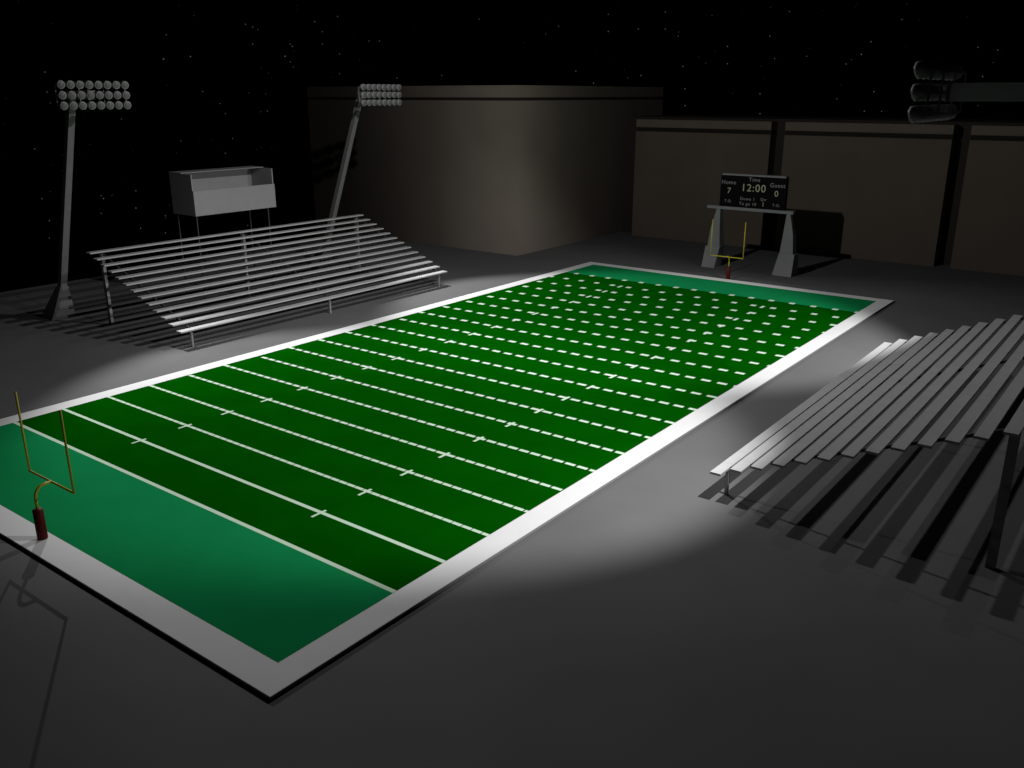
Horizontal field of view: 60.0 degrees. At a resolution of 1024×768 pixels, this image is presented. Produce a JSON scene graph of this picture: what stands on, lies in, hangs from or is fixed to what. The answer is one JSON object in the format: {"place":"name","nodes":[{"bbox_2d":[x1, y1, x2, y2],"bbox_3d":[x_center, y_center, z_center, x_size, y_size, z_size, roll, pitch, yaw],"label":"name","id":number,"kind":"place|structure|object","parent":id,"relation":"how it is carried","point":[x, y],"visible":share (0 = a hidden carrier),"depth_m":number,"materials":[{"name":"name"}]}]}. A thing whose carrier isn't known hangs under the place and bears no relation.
{"place":"outdoors","nodes":[
{"label":"outdoors","id":0,"kind":"place"},
{"bbox_2d":[0,262,893,700],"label":"playing field","id":1,"kind":"structure","parent":0,"point":[272,522],"depth_m":76.38,"materials":[{"name":"plant"}]},
{"bbox_2d":[14,392,74,539],"bbox_3d":[-31.776,5.862,59.454,6.146,9.612,1.605,13,22,35],"label":"goalpost","id":2,"kind":"object","parent":1,"relation":"on","point":[39,522],"visible":1,"depth_m":59.93,"materials":[{"name":"yellow"}]},
{"bbox_2d":[3,3,993,237],"bbox_3d":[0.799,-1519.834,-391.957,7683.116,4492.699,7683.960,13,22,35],"label":"sky","id":3,"kind":"structure","parent":0,"point":[441,79],"depth_m":3561.44,"materials":[{"name":"black"}]},
{"bbox_2d":[0,232,1023,767],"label":"ground","id":4,"kind":"structure","parent":0,"point":[672,606],"depth_m":52.50,"materials":[{"name":"concrete"}]},
{"bbox_2d":[40,80,130,320],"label":"stadium light","id":5,"kind":"object","parent":4,"relation":"on","point":[59,305],"visible":1,"depth_m":109.23,"materials":[{"name":"metal"}]},
{"bbox_2d":[168,166,275,298],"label":"press box","id":6,"kind":"object","parent":4,"relation":"on","point":[200,192],"visible":0.87,"depth_m":133.75,"materials":[{"name":"grey metal"}]},
{"bbox_2d":[86,214,446,346],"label":"bleachers","id":7,"kind":"object","parent":4,"relation":"on","point":[102,257],"visible":1,"depth_m":123.22,"materials":[{"name":"metal"}]},
{"bbox_2d":[307,84,401,269],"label":"stadium light","id":8,"kind":"object","parent":4,"relation":"on","point":[360,101],"visible":1,"depth_m":143.16,"materials":[{"name":"metal"}]},
{"bbox_2d":[307,85,663,255],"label":"building","id":9,"kind":"structure","parent":4,"relation":"on","point":[516,170],"depth_m":176.52,"materials":[{"name":"beige concrete"}]},
{"bbox_2d":[710,219,745,279],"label":"goalpost","id":10,"kind":"object","parent":4,"relation":"on","point":[728,269],"visible":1,"depth_m":144.61,"materials":[{"name":"yellow metal"}]},
{"bbox_2d":[701,173,798,276],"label":"scoreboard","id":11,"kind":"object","parent":4,"relation":"on","point":[756,193],"visible":1,"depth_m":149.75,"materials":[{"name":"black metal"}]},
{"bbox_2d":[710,315,1023,569],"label":"bleachers","id":12,"kind":"object","parent":4,"relation":"on","point":[798,423],"visible":1,"depth_m":69.31,"materials":[{"name":"metal"}]},
{"bbox_2d":[908,60,1023,122],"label":"stadium light","id":13,"kind":"object","parent":4,"relation":"on","point":[950,92],"visible":1,"depth_m":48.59,"materials":[{"name":"metal"}]},
{"bbox_2d":[623,115,1023,275],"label":"building","id":14,"kind":"structure","parent":0,"point":[950,192],"depth_m":162.91,"materials":[{"name":"beige concrete"}]}
]}

